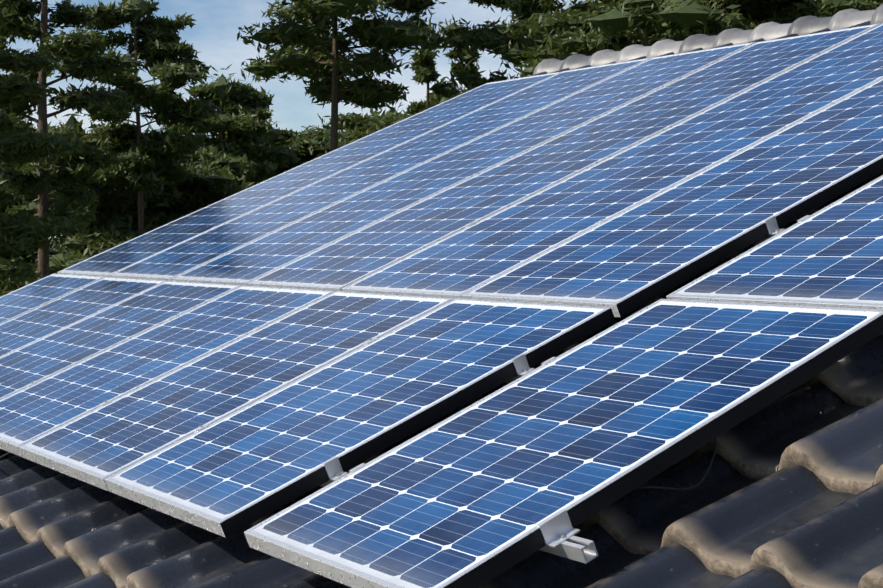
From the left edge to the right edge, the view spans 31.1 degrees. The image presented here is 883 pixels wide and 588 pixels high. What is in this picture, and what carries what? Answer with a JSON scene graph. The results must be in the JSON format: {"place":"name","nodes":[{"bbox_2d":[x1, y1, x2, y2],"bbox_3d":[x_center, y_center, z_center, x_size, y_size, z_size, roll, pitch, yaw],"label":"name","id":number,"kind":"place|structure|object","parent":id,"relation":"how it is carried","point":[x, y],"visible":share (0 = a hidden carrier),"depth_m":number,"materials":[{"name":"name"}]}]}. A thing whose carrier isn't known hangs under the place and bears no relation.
{"place":"outdoors","nodes":[
{"label":"outdoors","id":0,"kind":"place"},
{"bbox_2d":[1,241,66,290],"bbox_3d":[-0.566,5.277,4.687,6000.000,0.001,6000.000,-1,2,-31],"label":"ground","id":1,"kind":"structure","parent":0,"point":[53,249],"depth_m":784.76,"materials":[{"name":"green plant"}]},
{"bbox_2d":[0,0,90,283],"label":"tree","id":2,"kind":"object","parent":1,"relation":"on","point":[22,233],"visible":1,"depth_m":41.66,"materials":[{"name":"green plant"}]},
{"bbox_2d":[0,0,146,279],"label":"tree","id":3,"kind":"object","parent":1,"relation":"on","point":[77,200],"visible":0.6,"depth_m":46.49,"materials":[{"name":"green plant"}]},
{"bbox_2d":[0,102,196,296],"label":"bush","id":4,"kind":"object","parent":1,"relation":"on","point":[116,225],"visible":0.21,"depth_m":59.05,"materials":[{"name":"green plant"}]},
{"bbox_2d":[67,0,222,234],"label":"tree","id":5,"kind":"object","parent":1,"relation":"on","point":[158,51],"visible":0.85,"depth_m":58.01,"materials":[{"name":"green plant"}]},
{"bbox_2d":[50,124,257,252],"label":"bush","id":6,"kind":"object","parent":1,"relation":"on","point":[209,180],"visible":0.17,"depth_m":62.40,"materials":[{"name":"green plant"}]},
{"bbox_2d":[159,64,300,187],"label":"tree","id":7,"kind":"object","parent":1,"relation":"on","point":[244,113],"visible":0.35,"depth_m":79.18,"materials":[{"name":"green plant"}]},
{"bbox_2d":[235,110,348,185],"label":"tree","id":8,"kind":"object","parent":1,"relation":"on","point":[309,143],"visible":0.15,"depth_m":86.28,"materials":[{"name":"green plant"}]},
{"bbox_2d":[291,113,343,136],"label":"tree","id":9,"kind":"object","parent":1,"relation":"on","point":[326,127],"depth_m":94.26,"materials":[{"name":"green plant"}]},
{"bbox_2d":[237,0,457,151],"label":"tree","id":10,"kind":"object","parent":1,"relation":"on","point":[316,44],"visible":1,"depth_m":49.29,"materials":[{"name":"green plant"}]},
{"bbox_2d":[310,100,413,157],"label":"bush","id":11,"kind":"object","parent":1,"relation":"on","point":[354,126],"visible":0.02,"depth_m":91.11,"materials":[{"name":"green plant"}]},
{"bbox_2d":[363,71,485,118],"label":"tree","id":12,"kind":"object","parent":1,"relation":"on","point":[434,98],"depth_m":97.65,"materials":[{"name":"green plant"}]},
{"bbox_2d":[405,31,460,114],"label":"tree","id":13,"kind":"object","parent":1,"relation":"on","point":[423,68],"visible":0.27,"depth_m":61.38,"materials":[{"name":"green plant"}]},
{"bbox_2d":[443,47,483,100],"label":"tree","id":14,"kind":"object","parent":1,"relation":"on","point":[466,62],"visible":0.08,"depth_m":63.67,"materials":[{"name":"green plant"}]},
{"bbox_2d":[427,0,603,90],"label":"tree","id":15,"kind":"object","parent":1,"relation":"on","point":[508,49],"visible":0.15,"depth_m":50.42,"materials":[{"name":"green plant"}]},
{"bbox_2d":[495,0,719,77],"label":"tree","id":16,"kind":"object","parent":1,"relation":"on","point":[548,26],"visible":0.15,"depth_m":38.16,"materials":[{"name":"green plant"}]},
{"bbox_2d":[514,5,719,78],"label":"tree","id":17,"kind":"object","parent":1,"relation":"on","point":[654,38],"visible":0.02,"depth_m":45.68,"materials":[{"name":"green plant"}]},
{"bbox_2d":[565,0,783,45],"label":"tree","id":18,"kind":"object","parent":1,"relation":"on","point":[691,17],"visible":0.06,"depth_m":35.09,"materials":[{"name":"green plant"}]},
{"bbox_2d":[670,0,805,36],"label":"tree","id":19,"kind":"object","parent":1,"relation":"on","point":[760,11],"visible":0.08,"depth_m":38.19,"materials":[{"name":"green plant"}]},
{"bbox_2d":[742,0,882,29],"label":"tree","id":20,"kind":"object","parent":1,"relation":"on","point":[823,8],"visible":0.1,"depth_m":35.04,"materials":[{"name":"green plant"}]},
{"bbox_2d":[0,0,594,240],"label":"sky","id":21,"kind":"structure","parent":0,"point":[215,31],"materials":[{"name":"blue"}]},
{"bbox_3d":[4.088,1.791,8.328,15.401,6.712,11.680,-1,2,-31],"label":"house","id":22,"kind":"object","parent":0,"visible":0},
{"bbox_3d":[0.601,0.187,6.138,8.560,0.285,11.800,-27,15,-28],"label":"roof structure","id":23,"kind":"object","parent":22,"relation":"on","visible":0},
{"bbox_2d":[0,20,882,587],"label":"roof tiles","id":24,"kind":"object","parent":23,"relation":"on","point":[748,512],"visible":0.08,"depth_m":4.25,"materials":[{"name":"grey tile"}]},
{"bbox_2d":[0,65,809,563],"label":"mounting brackets","id":25,"kind":"object","parent":24,"relation":"on","point":[558,531],"visible":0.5,"depth_m":3.93,"materials":[{"name":"silver metal"}]},
{"bbox_2d":[0,273,103,323],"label":"panel","id":26,"kind":"object","parent":25,"relation":"on","point":[30,297],"visible":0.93,"depth_m":9.93,"materials":[{"name":"blue glass"}]},
{"bbox_2d":[0,277,165,356],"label":"panel","id":27,"kind":"object","parent":25,"relation":"on","point":[42,321],"visible":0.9,"depth_m":9.02,"materials":[{"name":"blue glass"}]},
{"bbox_2d":[0,281,241,399],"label":"panel","id":28,"kind":"object","parent":25,"relation":"on","point":[21,368],"visible":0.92,"depth_m":8.08,"materials":[{"name":"blue glass"}]},
{"bbox_2d":[0,285,334,456],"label":"panel","id":29,"kind":"object","parent":25,"relation":"on","point":[51,403],"visible":0.93,"depth_m":7.15,"materials":[{"name":"blue glass"}]},
{"bbox_2d":[19,291,453,490],"bbox_3d":[-0.820,0.338,6.332,1.565,0.050,1.000,-27,15,-28],"label":"panel","id":30,"kind":"object","parent":25,"relation":"on","point":[96,447],"visible":0.95,"depth_m":6.26,"materials":[{"name":"blue glass"}]},
{"bbox_2d":[57,72,559,276],"bbox_3d":[-0.838,-0.855,11.027,3.710,0.051,1.000,-27,15,-28],"label":"panel","id":31,"kind":"object","parent":25,"relation":"on","point":[107,263],"visible":0.84,"depth_m":10.92,"materials":[{"name":"blue glass"}]},
{"bbox_2d":[104,298,614,537],"bbox_3d":[-0.290,0.368,5.469,1.565,0.052,1.000,-27,15,-28],"label":"panel","id":32,"kind":"object","parent":25,"relation":"on","point":[236,471],"visible":0.97,"depth_m":5.34,"materials":[{"name":"glass"},{"name":"silicon"},{"name":"aluminium"}]},
{"bbox_2d":[109,58,650,280],"bbox_3d":[-0.309,-0.827,10.165,3.710,0.052,1.000,-27,15,-28],"label":"panel","id":33,"kind":"object","parent":25,"relation":"on","point":[169,264],"visible":0.87,"depth_m":10.04,"materials":[{"name":"blue glass"}]},
{"bbox_2d":[172,42,755,285],"bbox_3d":[0.220,-0.795,9.304,3.710,0.050,1.000,-27,15,-28],"label":"panel","id":34,"kind":"object","parent":25,"relation":"on","point":[244,265],"visible":0.87,"depth_m":9.17,"materials":[{"name":"glass"},{"name":"silicon"},{"name":"aluminium"}]},
{"bbox_2d":[244,299,882,587],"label":"panel","id":35,"kind":"object","parent":25,"relation":"on","point":[473,495],"visible":1,"depth_m":4.37,"materials":[{"name":"glass"},{"name":"silicon"},{"name":"aluminium"}]},
{"bbox_2d":[247,23,880,290],"bbox_3d":[0.747,-0.763,8.441,3.710,0.050,1.000,-27,15,-28],"label":"panel","id":36,"kind":"object","parent":25,"relation":"on","point":[340,264],"visible":0.89,"depth_m":8.28,"materials":[{"name":"glass"},{"name":"silicon"},{"name":"aluminium"}]},
{"bbox_2d":[342,23,882,298],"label":"panel","id":37,"kind":"object","parent":25,"relation":"on","point":[468,258],"visible":0.83,"depth_m":7.31,"materials":[{"name":"glass"},{"name":"silicon"},{"name":"aluminium"}]},
{"bbox_2d":[460,78,882,316],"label":"panel","id":38,"kind":"object","parent":25,"relation":"on","point":[625,262],"visible":0.9,"depth_m":6.17,"materials":[{"name":"glass"},{"name":"silicon"},{"name":"aluminium"}]},
{"bbox_2d":[666,175,882,309],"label":"panel","id":39,"kind":"object","parent":25,"relation":"on","point":[830,255],"visible":0.85,"depth_m":5.17,"materials":[{"name":"glass"},{"name":"silicon"},{"name":"aluminium"}]},
{"bbox_2d":[533,4,882,74],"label":"ridge caps","id":40,"kind":"object","parent":23,"relation":"on","point":[839,20],"visible":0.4,"depth_m":11.17,"materials":[{"name":"tile"}]}
]}

